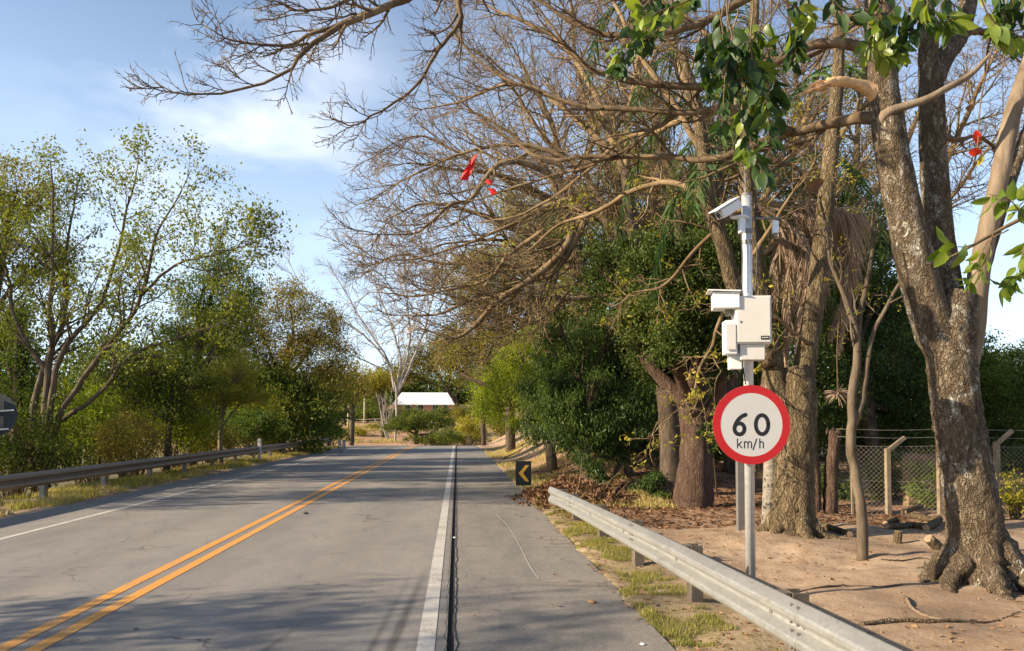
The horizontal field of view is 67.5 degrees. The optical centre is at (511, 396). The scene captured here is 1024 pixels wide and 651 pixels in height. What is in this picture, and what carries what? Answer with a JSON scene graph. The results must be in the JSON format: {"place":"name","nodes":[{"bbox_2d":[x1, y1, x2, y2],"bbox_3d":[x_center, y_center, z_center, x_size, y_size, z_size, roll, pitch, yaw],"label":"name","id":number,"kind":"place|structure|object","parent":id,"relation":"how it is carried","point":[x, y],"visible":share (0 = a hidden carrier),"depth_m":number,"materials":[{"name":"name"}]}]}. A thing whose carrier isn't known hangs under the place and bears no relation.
{"place":"outdoors","nodes":[
{"label":"outdoors","id":0,"kind":"place"},
{"bbox_2d":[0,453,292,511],"bbox_3d":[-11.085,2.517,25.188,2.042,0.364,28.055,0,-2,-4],"label":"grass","id":1,"kind":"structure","parent":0,"point":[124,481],"depth_m":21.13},
{"bbox_2d":[0,446,455,650],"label":"road","id":2,"kind":"structure","parent":0,"point":[346,567],"depth_m":9.48,"materials":[{"name":"asphalt"}]},
{"bbox_2d":[0,446,367,539],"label":"edge line","id":3,"kind":"object","parent":2,"relation":"on","point":[2,538],"visible":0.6,"depth_m":15.57,"materials":[{"name":"white paint"}]},
{"bbox_2d":[0,446,411,650],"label":"line","id":4,"kind":"object","parent":2,"relation":"on","point":[9,644],"visible":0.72,"depth_m":8.10,"materials":[{"name":"yellow paint"}]},
{"bbox_2d":[24,446,414,650],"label":"line","id":5,"kind":"object","parent":2,"relation":"on","point":[58,636],"visible":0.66,"depth_m":8.05,"materials":[{"name":"yellow paint"}]},
{"bbox_2d":[416,445,454,650],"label":"edge line","id":6,"kind":"object","parent":2,"relation":"on","point":[427,635],"visible":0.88,"depth_m":8.05,"materials":[{"name":"white paint"}]},
{"bbox_2d":[444,446,458,650],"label":"road joint","id":7,"kind":"object","parent":2,"relation":"on","point":[451,611],"visible":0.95,"depth_m":8.15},
{"bbox_2d":[324,421,497,442],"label":"dry grass","id":8,"kind":"structure","parent":0,"point":[384,440],"depth_m":108.29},
{"bbox_2d":[0,399,1023,650],"bbox_3d":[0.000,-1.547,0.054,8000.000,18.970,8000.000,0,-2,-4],"label":"ground","id":9,"kind":"structure","parent":0,"point":[878,597],"depth_m":8.62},
{"bbox_2d":[0,394,16,434],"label":"round sign back","id":10,"kind":"object","parent":9,"relation":"on","point":[8,413],"visible":1,"depth_m":15.03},
{"bbox_2d":[0,272,75,493],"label":"evergreen tree","id":11,"kind":"object","parent":9,"relation":"on","point":[17,375],"visible":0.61,"depth_m":24.84,"materials":[{"name":"green plant"}]},
{"bbox_2d":[0,393,96,499],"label":"bush","id":12,"kind":"object","parent":9,"relation":"on","point":[18,456],"visible":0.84,"depth_m":20.08,"materials":[{"name":"green plant"}]},
{"bbox_2d":[0,144,98,365],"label":"olive tree","id":13,"kind":"object","parent":9,"relation":"on","point":[27,191],"visible":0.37,"depth_m":27.91,"materials":[{"name":"green plant"}]},
{"bbox_2d":[54,368,146,484],"bbox_3d":[-13.342,1.281,24.209,3.324,4.399,3.277,0,-2,-4],"label":"bush","id":14,"kind":"object","parent":9,"relation":"on","point":[97,413],"visible":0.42,"depth_m":23.97,"materials":[{"name":"green plant"}]},
{"bbox_2d":[79,396,179,478],"bbox_3d":[-11.636,1.320,23.270,2.690,2.635,2.526,0,-2,-4],"label":"bush","id":15,"kind":"object","parent":9,"relation":"on","point":[145,435],"visible":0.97,"depth_m":23.10,"materials":[{"name":"green plant"}]},
{"bbox_2d":[70,350,190,477],"bbox_3d":[-13.918,0.862,28.161,4.122,5.853,3.269,0,-2,-4],"label":"bush","id":16,"kind":"object","parent":9,"relation":"on","point":[123,410],"visible":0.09,"depth_m":27.73,"materials":[{"name":"green plant"}]},
{"bbox_2d":[64,328,232,470],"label":"scrub tree","id":17,"kind":"object","parent":9,"relation":"on","point":[172,411],"visible":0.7,"depth_m":26.10,"materials":[{"name":"green plant"}]},
{"bbox_2d":[0,117,299,495],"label":"sparse tree","id":18,"kind":"object","parent":9,"relation":"on","point":[47,374],"visible":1,"depth_m":20.56,"materials":[{"name":"green plant"}]},
{"bbox_2d":[0,438,332,497],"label":"guardrail","id":19,"kind":"object","parent":9,"relation":"on","point":[43,479],"visible":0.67,"depth_m":19.85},
{"bbox_2d":[0,445,339,516],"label":"dry grass","id":20,"kind":"structure","parent":9,"relation":"on","point":[54,496],"depth_m":19.46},
{"bbox_2d":[118,386,233,469],"bbox_3d":[-12.292,1.081,27.720,3.622,3.639,3.602,-1,-2,24],"label":"bush","id":21,"kind":"object","parent":9,"relation":"on","point":[176,433],"visible":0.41,"depth_m":27.70,"materials":[{"name":"green plant"}]},
{"bbox_2d":[0,300,368,457],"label":"woodland","id":22,"kind":"object","parent":9,"relation":"on","point":[313,421],"visible":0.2,"depth_m":43.48,"materials":[{"name":"green plant"}]},
{"bbox_2d":[142,233,278,466],"bbox_3d":[-13.039,-1.817,33.146,5.700,10.699,3.960,0,-2,-4],"label":"tall tree","id":23,"kind":"object","parent":9,"relation":"on","point":[201,297],"visible":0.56,"depth_m":32.99,"materials":[{"name":"green plant"}]},
{"bbox_2d":[173,419,260,463],"bbox_3d":[-12.405,1.937,32.212,3.444,2.343,2.896,1,-2,-31],"label":"bush","id":24,"kind":"object","parent":9,"relation":"on","point":[228,441],"visible":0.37,"depth_m":32.13,"materials":[{"name":"green plant"}]},
{"bbox_2d":[185,341,281,464],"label":"yellow tree","id":25,"kind":"object","parent":9,"relation":"on","point":[234,396],"visible":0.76,"depth_m":30.37,"materials":[{"name":"green plant"}]},
{"bbox_2d":[212,394,295,456],"bbox_3d":[-12.957,1.642,39.145,4.202,3.530,3.706,2,-3,-39],"label":"bush","id":26,"kind":"object","parent":9,"relation":"on","point":[262,424],"visible":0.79,"depth_m":38.85,"materials":[{"name":"green plant"}]},
{"bbox_2d":[233,384,308,453],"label":"bush","id":27,"kind":"object","parent":9,"relation":"on","point":[290,414],"visible":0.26,"depth_m":41.81,"materials":[{"name":"green plant"}]},
{"bbox_2d":[192,269,365,442],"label":"brown crowned tree","id":28,"kind":"object","parent":9,"relation":"on","point":[315,341],"visible":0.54,"depth_m":45.93,"materials":[{"name":"green plant"}]},
{"bbox_2d":[290,403,347,446],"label":"bush","id":29,"kind":"object","parent":9,"relation":"on","point":[320,415],"visible":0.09,"depth_m":54.08,"materials":[{"name":"green plant"}]},
{"bbox_2d":[300,352,362,445],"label":"olive tree","id":30,"kind":"object","parent":9,"relation":"on","point":[352,396],"visible":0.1,"depth_m":60.99,"materials":[{"name":"green plant"}]},
{"bbox_2d":[262,185,442,440],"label":"bare tree","id":31,"kind":"object","parent":9,"relation":"on","point":[397,388],"visible":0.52,"depth_m":107.22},
{"bbox_2d":[333,357,387,444],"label":"round tree","id":32,"kind":"object","parent":9,"relation":"on","point":[365,390],"visible":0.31,"depth_m":86.66,"materials":[{"name":"green plant"}]},
{"bbox_2d":[338,392,392,411],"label":"bush","id":33,"kind":"object","parent":9,"relation":"on","point":[371,401],"visible":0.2,"depth_m":148.07,"materials":[{"name":"green plant"}]},
{"bbox_2d":[353,359,396,436],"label":"round tree","id":34,"kind":"object","parent":9,"relation":"on","point":[378,383],"visible":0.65,"depth_m":113.38,"materials":[{"name":"green plant"}]},
{"bbox_2d":[376,390,399,438],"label":"bare tree","id":35,"kind":"object","parent":9,"relation":"on","point":[385,420],"visible":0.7,"depth_m":110.90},
{"bbox_2d":[327,402,480,422],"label":"hedge","id":36,"kind":"object","parent":9,"relation":"on","point":[376,413],"visible":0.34,"depth_m":139.72,"materials":[{"name":"green plant"}]},
{"bbox_2d":[369,409,457,443],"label":"bush","id":37,"kind":"object","parent":9,"relation":"on","point":[417,422],"visible":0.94,"depth_m":98.82,"materials":[{"name":"green plant"}]},
{"bbox_2d":[392,392,453,411],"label":"house","id":38,"kind":"structure","parent":9,"relation":"on","point":[425,400],"depth_m":150.69,"materials":[{"name":"metal"}]},
{"bbox_2d":[401,430,455,445],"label":"scrub bush","id":39,"kind":"object","parent":9,"relation":"on","point":[422,440],"visible":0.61,"depth_m":98.51,"materials":[{"name":"green plant"}]},
{"bbox_2d":[382,318,492,414],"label":"round tree","id":40,"kind":"object","parent":9,"relation":"on","point":[413,375],"visible":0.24,"depth_m":111.38,"materials":[{"name":"brown plant"}]},
{"bbox_2d":[427,423,493,445],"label":"scrub bush","id":41,"kind":"object","parent":9,"relation":"on","point":[448,435],"visible":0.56,"depth_m":94.41,"materials":[{"name":"green plant"}]},
{"bbox_2d":[443,403,478,444],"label":"scrub bush","id":42,"kind":"object","parent":9,"relation":"on","point":[458,410],"visible":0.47,"depth_m":103.19,"materials":[{"name":"green plant"}]},
{"bbox_2d":[453,413,490,445],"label":"scrub bush","id":43,"kind":"object","parent":9,"relation":"on","point":[469,425],"visible":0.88,"depth_m":85.51,"materials":[{"name":"yellow plant"}]},
{"bbox_2d":[456,359,497,445],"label":"round tree","id":44,"kind":"object","parent":9,"relation":"on","point":[472,396],"visible":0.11,"depth_m":91.60,"materials":[{"name":"green plant"}]},
{"bbox_2d":[461,358,525,445],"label":"leafy tree","id":45,"kind":"object","parent":9,"relation":"on","point":[483,425],"visible":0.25,"depth_m":59.78,"materials":[{"name":"green plant"}]},
{"bbox_2d":[311,0,680,495],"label":"bare tree","id":46,"kind":"object","parent":9,"relation":"on","point":[669,459],"visible":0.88,"depth_m":17.89,"materials":[{"name":"brown plant"}]},
{"bbox_2d":[486,414,526,437],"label":"scrub bush","id":47,"kind":"object","parent":9,"relation":"on","point":[496,429],"visible":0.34,"depth_m":77.54,"materials":[{"name":"green plant"}]},
{"bbox_2d":[332,5,689,384],"bbox_3d":[0.161,-6.271,27.287,12.734,16.132,5.405,0,-2,-4],"label":"bare tree","id":48,"kind":"object","parent":9,"relation":"on","point":[519,59],"visible":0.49,"depth_m":27.11,"materials":[{"name":"brown plant"}]},
{"bbox_2d":[417,181,607,451],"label":"leafy tree","id":49,"kind":"object","parent":9,"relation":"on","point":[509,440],"visible":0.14,"depth_m":42.17,"materials":[{"name":"green plant"}]},
{"bbox_2d":[516,461,530,491],"bbox_3d":[0.280,2.060,18.960,0.390,0.915,0.081,0,-2,-4],"label":"chevron sign","id":50,"kind":"object","parent":9,"relation":"on","point":[523,473],"visible":0.82,"depth_m":18.93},
{"bbox_2d":[469,265,605,471],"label":"leafy tree","id":51,"kind":"object","parent":9,"relation":"on","point":[509,369],"visible":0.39,"depth_m":24.56,"materials":[{"name":"green plant"}]},
{"bbox_2d":[454,446,675,650],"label":"road shoulder","id":52,"kind":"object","parent":9,"relation":"on","point":[525,602],"visible":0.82,"depth_m":8.04},
{"bbox_2d":[115,0,1023,599],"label":"forked tree","id":53,"kind":"object","parent":9,"relation":"on","point":[947,320],"visible":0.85,"depth_m":7.92,"materials":[{"name":"brown plant"}]},
{"bbox_2d":[461,155,476,180],"bbox_3d":[-0.581,-3.095,10.346,0.229,0.354,0.112,0,-2,-4],"label":"red rag","id":54,"kind":"object","parent":53,"relation":"hanging from","point":[467,171],"visible":1,"depth_m":10.34,"materials":[{"name":"fabric"}]},
{"bbox_2d":[526,303,626,478],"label":"leafy tree","id":55,"kind":"object","parent":9,"relation":"on","point":[564,361],"visible":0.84,"depth_m":18.22,"materials":[{"name":"green plant"}]},
{"bbox_2d":[365,0,792,434],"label":"bare tree","id":56,"kind":"object","parent":9,"relation":"on","point":[530,188],"visible":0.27,"depth_m":23.29,"materials":[{"name":"brown plant"}]},
{"bbox_2d":[481,434,677,508],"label":"dry grass","id":57,"kind":"structure","parent":9,"relation":"on","point":[652,505],"depth_m":23.28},
{"bbox_2d":[505,455,709,517],"bbox_3d":[1.339,1.825,16.861,4.248,1.182,6.939,0,-2,-13],"label":"brush heap","id":58,"kind":"object","parent":9,"relation":"on","point":[585,489],"visible":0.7,"depth_m":16.44,"materials":[{"name":"brown plant"}]},
{"bbox_2d":[506,300,727,486],"bbox_3d":[2.931,-0.156,19.761,6.228,5.084,4.595,0,-2,-4],"label":"bush","id":59,"kind":"object","parent":9,"relation":"on","point":[617,410],"visible":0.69,"depth_m":18.98,"materials":[{"name":"green plant"}]},
{"bbox_2d":[513,136,761,352],"bbox_3d":[6.264,-5.063,32.795,12.689,13.358,5.849,1,-2,-14],"label":"leafy tree","id":60,"kind":"object","parent":9,"relation":"on","point":[588,260],"visible":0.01,"depth_m":32.25,"materials":[{"name":"green plant"}]},
{"bbox_2d":[256,344,1023,404],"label":"woodland","id":61,"kind":"object","parent":9,"relation":"on","point":[422,386],"visible":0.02,"depth_m":180.50,"materials":[{"name":"green plant"}]},
{"bbox_2d":[628,469,672,499],"bbox_3d":[3.150,2.008,17.425,1.019,0.707,1.086,0,-2,-4],"label":"sprout","id":62,"kind":"object","parent":9,"relation":"on","point":[655,479],"visible":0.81,"depth_m":17.47,"materials":[{"name":"green plant"}]},
{"bbox_2d":[534,504,771,650],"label":"leaf crumbs","id":63,"kind":"object","parent":9,"relation":"on","point":[753,630],"visible":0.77,"depth_m":7.77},
{"bbox_2d":[568,187,781,508],"bbox_3d":[3.682,-0.849,16.001,4.610,6.821,4.714,0,-2,-4],"label":"leafy tree","id":64,"kind":"object","parent":9,"relation":"on","point":[688,333],"visible":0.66,"depth_m":14.96,"materials":[{"name":"green plant"}]},
{"bbox_2d":[468,0,917,539],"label":"buttressed tree","id":65,"kind":"object","parent":9,"relation":"on","point":[793,388],"visible":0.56,"depth_m":11.55,"materials":[{"name":"brown plant"}]},
{"bbox_2d":[691,421,720,496],"bbox_3d":[4.063,1.324,16.189,0.808,1.965,2.931,0,-2,10],"label":"sprout","id":66,"kind":"object","parent":9,"relation":"on","point":[710,424],"visible":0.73,"depth_m":15.09,"materials":[{"name":"green plant"}]},
{"bbox_2d":[517,0,917,475],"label":"bare tree","id":67,"kind":"object","parent":9,"relation":"on","point":[729,465],"visible":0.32,"depth_m":21.20,"materials":[{"name":"brown plant"}]},
{"bbox_2d":[538,25,904,455],"bbox_3d":[8.713,-6.166,30.680,15.628,17.964,6.325,0,-2,-4],"label":"leafy tree","id":68,"kind":"object","parent":9,"relation":"on","point":[729,188],"visible":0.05,"depth_m":30.80,"materials":[{"name":"green plant"}]},
{"bbox_2d":[548,486,902,650],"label":"guardrail","id":69,"kind":"object","parent":9,"relation":"on","point":[791,619],"visible":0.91,"depth_m":5.75,"materials":[{"name":"metal"}]},
{"bbox_2d":[531,447,941,528],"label":"leaf litter","id":70,"kind":"object","parent":9,"relation":"on","point":[726,501],"visible":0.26,"depth_m":14.28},
{"bbox_2d":[584,0,891,523],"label":"palm","id":71,"kind":"object","parent":9,"relation":"on","point":[852,225],"visible":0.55,"depth_m":12.68,"materials":[{"name":"green plant"}]},
{"bbox_2d":[736,461,744,530],"bbox_3d":[3.498,1.397,11.753,0.101,1.627,0.086,0,-2,-4],"label":"steel post","id":72,"kind":"object","parent":9,"relation":"on","point":[740,521],"visible":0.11,"depth_m":11.71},
{"bbox_2d":[732,165,780,579],"bbox_3d":[2.367,-0.090,7.397,0.550,4.462,0.142,0,-2,-4],"label":"traffic monitor pole","id":73,"kind":"object","parent":9,"relation":"on","point":[748,373],"visible":0.6,"depth_m":7.36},
{"bbox_2d":[706,289,740,316],"bbox_3d":[1.999,-0.877,7.246,0.302,0.236,0.270,0,-2,10],"label":"sensor housing","id":74,"kind":"object","parent":73,"relation":"attached to","point":[727,301],"visible":0.94,"depth_m":7.15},
{"bbox_2d":[709,196,749,233],"bbox_3d":[2.088,-1.733,7.319,0.444,0.347,0.135,1,-2,-26],"label":"surveillance camera","id":75,"kind":"object","parent":73,"relation":"attached to","point":[728,208],"visible":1,"depth_m":7.29,"materials":[{"name":"white metal"}]},
{"bbox_2d":[722,320,736,355],"bbox_3d":[2.054,-0.550,7.224,0.111,0.318,0.189,0,-2,5],"label":"flash unit","id":76,"kind":"object","parent":73,"relation":"attached to","point":[729,345],"visible":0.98,"depth_m":7.14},
{"bbox_2d":[726,324,735,349],"bbox_3d":[2.040,-0.554,7.136,0.088,0.238,0.010,0,-2,5],"label":"front window","id":77,"kind":"structure","parent":76,"relation":"in","point":[730,328],"depth_m":7.13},
{"bbox_2d":[728,352,741,377],"bbox_3d":[2.122,-0.296,7.311,0.113,0.230,0.172,0,-2,5],"label":"relay box","id":78,"kind":"object","parent":73,"relation":"attached to","point":[734,363],"visible":0.7,"depth_m":7.23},
{"bbox_2d":[713,385,789,463],"bbox_3d":[2.286,0.272,7.322,0.756,0.756,0.024,0,-2,-4],"label":"speed limit sign","id":79,"kind":"object","parent":73,"relation":"attached to","point":[751,424],"visible":1,"depth_m":7.31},
{"bbox_2d":[731,295,771,345],"bbox_3d":[2.257,-0.710,7.231,0.328,0.450,0.236,0,-2,5],"label":"control cabinet","id":80,"kind":"object","parent":73,"relation":"attached to","point":[751,316],"visible":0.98,"depth_m":7.12,"materials":[{"name":"metal"}]},
{"bbox_2d":[737,344,765,360],"bbox_3d":[2.254,-0.411,7.228,0.238,0.150,0.172,0,-2,5],"label":"junction box","id":81,"kind":"object","parent":73,"relation":"attached to","point":[751,352],"visible":0.85,"depth_m":7.15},
{"bbox_2d":[506,197,1023,460],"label":"woodland","id":82,"kind":"object","parent":9,"relation":"on","point":[718,455],"depth_m":35.33,"materials":[{"name":"green plant"}]},
{"bbox_2d":[563,513,1023,642],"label":"clods","id":83,"kind":"object","parent":9,"relation":"on","point":[951,641],"visible":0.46,"depth_m":9.14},
{"bbox_2d":[707,158,881,477],"bbox_3d":[7.970,-2.244,23.124,5.260,9.982,6.408,-2,-3,44],"label":"leafy tree","id":84,"kind":"object","parent":9,"relation":"on","point":[843,377],"visible":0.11,"depth_m":22.51,"materials":[{"name":"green plant"}]},
{"bbox_2d":[581,506,1023,649],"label":"fallen leaves","id":85,"kind":"object","parent":9,"relation":"on","point":[945,626],"depth_m":7.94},
{"bbox_2d":[603,0,1023,306],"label":"broadleaf tree","id":86,"kind":"object","parent":9,"relation":"on","point":[886,46],"visible":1,"depth_m":3.61,"materials":[{"name":"green plant"}]},
{"bbox_2d":[815,434,821,512],"bbox_3d":[5.544,1.426,14.087,0.267,1.743,0.250,-1,-2,24],"label":"dead stump","id":87,"kind":"object","parent":9,"relation":"on","point":[818,502],"visible":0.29,"depth_m":13.98,"materials":[{"name":"brown wood"}]},
{"bbox_2d":[822,427,840,515],"bbox_3d":[5.871,1.432,14.086,0.381,1.732,0.295,0,-2,-4],"label":"dead stump","id":88,"kind":"object","parent":9,"relation":"on","point":[830,490],"visible":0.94,"depth_m":13.99,"materials":[{"name":"wood"}]},
{"bbox_2d":[821,523,852,536],"bbox_3d":[4.922,2.023,11.623,0.101,0.108,0.891,0,-2,-1],"label":"log","id":89,"kind":"object","parent":9,"relation":"on","point":[836,529],"visible":0.93,"depth_m":11.52,"materials":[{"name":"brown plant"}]},
{"bbox_2d":[820,464,873,500],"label":"bush","id":90,"kind":"object","parent":9,"relation":"on","point":[842,497],"visible":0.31,"depth_m":17.37,"materials":[{"name":"green plant"}]},
{"bbox_2d":[800,583,902,591],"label":"fallen branch","id":91,"kind":"object","parent":9,"relation":"on","point":[845,585],"visible":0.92,"depth_m":7.77,"materials":[{"name":"brown wood"}]},
{"bbox_2d":[685,0,1023,472],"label":"bare tree","id":92,"kind":"object","parent":9,"relation":"on","point":[957,132],"visible":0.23,"depth_m":25.92,"materials":[{"name":"brown plant"}]},
{"bbox_2d":[813,165,901,560],"bbox_3d":[4.447,-0.437,9.529,1.599,5.143,1.023,0,-2,-4],"label":"sapling","id":93,"kind":"object","parent":9,"relation":"on","point":[854,413],"visible":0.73,"depth_m":9.45,"materials":[{"name":"brown plant"}]},
{"bbox_2d":[825,323,847,407],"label":"dry tuft","id":94,"kind":"object","parent":93,"relation":"hanging from","point":[838,392],"visible":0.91,"depth_m":9.75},
{"bbox_2d":[780,192,935,475],"bbox_3d":[12.048,-2.088,25.915,7.091,9.846,6.088,0,-2,-4],"label":"leafy tree","id":95,"kind":"object","parent":9,"relation":"on","point":[893,337],"visible":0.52,"depth_m":24.78,"materials":[{"name":"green plant"}]},
{"bbox_2d":[862,442,903,500],"bbox_3d":[8.455,1.757,17.108,1.476,1.450,1.312,0,-2,-4],"label":"bush","id":96,"kind":"object","parent":9,"relation":"on","point":[879,483],"visible":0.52,"depth_m":16.98,"materials":[{"name":"green plant"}]},
{"bbox_2d":[883,523,913,528],"bbox_3d":[6.105,2.039,12.071,0.719,0.139,0.106,1,-2,-33],"label":"log","id":97,"kind":"object","parent":9,"relation":"on","point":[897,525],"visible":1,"depth_m":12.00,"materials":[{"name":"wood"}]},
{"bbox_2d":[901,504,922,514],"bbox_3d":[7.155,2.017,13.694,0.104,0.118,1.016,-2,-3,43],"label":"log","id":98,"kind":"object","parent":9,"relation":"on","point":[907,510],"visible":0.94,"depth_m":13.55,"materials":[{"name":"wood"}]},
{"bbox_2d":[900,458,936,509],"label":"bush","id":99,"kind":"object","parent":9,"relation":"on","point":[922,497],"visible":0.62,"depth_m":15.14,"materials":[{"name":"green plant"}]},
{"bbox_2d":[909,512,935,521],"bbox_3d":[6.981,2.058,12.992,0.120,0.112,0.672,0,-2,-4],"label":"log","id":100,"kind":"object","parent":9,"relation":"on","point":[913,515],"visible":0.84,"depth_m":12.99,"materials":[{"name":"wood"}]},
{"bbox_2d":[837,429,1023,515],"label":"wire fence","id":101,"kind":"object","parent":9,"relation":"on","point":[939,503],"visible":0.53,"depth_m":13.88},
{"bbox_2d":[922,516,942,530],"bbox_3d":[6.801,2.057,12.376,0.121,0.126,1.269,-2,-3,38],"label":"log","id":102,"kind":"object","parent":9,"relation":"on","point":[932,524],"visible":1,"depth_m":12.10,"materials":[{"name":"wood"}]},
{"bbox_2d":[924,534,942,549],"bbox_3d":[5.578,1.952,10.113,0.271,0.256,0.156,1,-2,-22],"label":"stump","id":103,"kind":"object","parent":9,"relation":"on","point":[932,542],"visible":0.84,"depth_m":10.06,"materials":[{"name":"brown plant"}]},
{"bbox_2d":[858,611,1020,625],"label":"fallen branch","id":104,"kind":"object","parent":9,"relation":"on","point":[884,620],"visible":0.98,"depth_m":6.46,"materials":[{"name":"brown wood"}]},
{"bbox_2d":[902,325,1023,471],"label":"leafy tree","id":105,"kind":"object","parent":9,"relation":"on","point":[1001,385],"visible":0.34,"depth_m":27.21,"materials":[{"name":"green plant"}]},
{"bbox_2d":[996,465,1023,519],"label":"bush","id":106,"kind":"object","parent":9,"relation":"on","point":[1015,504],"visible":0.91,"depth_m":13.13,"materials":[{"name":"yellow plant"}]},
{"bbox_2d":[0,0,1023,397],"label":"sky","id":107,"kind":"structure","parent":0,"point":[59,59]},
{"bbox_2d":[535,500,780,650],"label":"grass","id":108,"kind":"structure","parent":0,"point":[634,579],"depth_m":7.73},
{"bbox_2d":[902,454,936,505],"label":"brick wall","id":109,"kind":"structure","parent":0,"point":[932,457],"depth_m":15.89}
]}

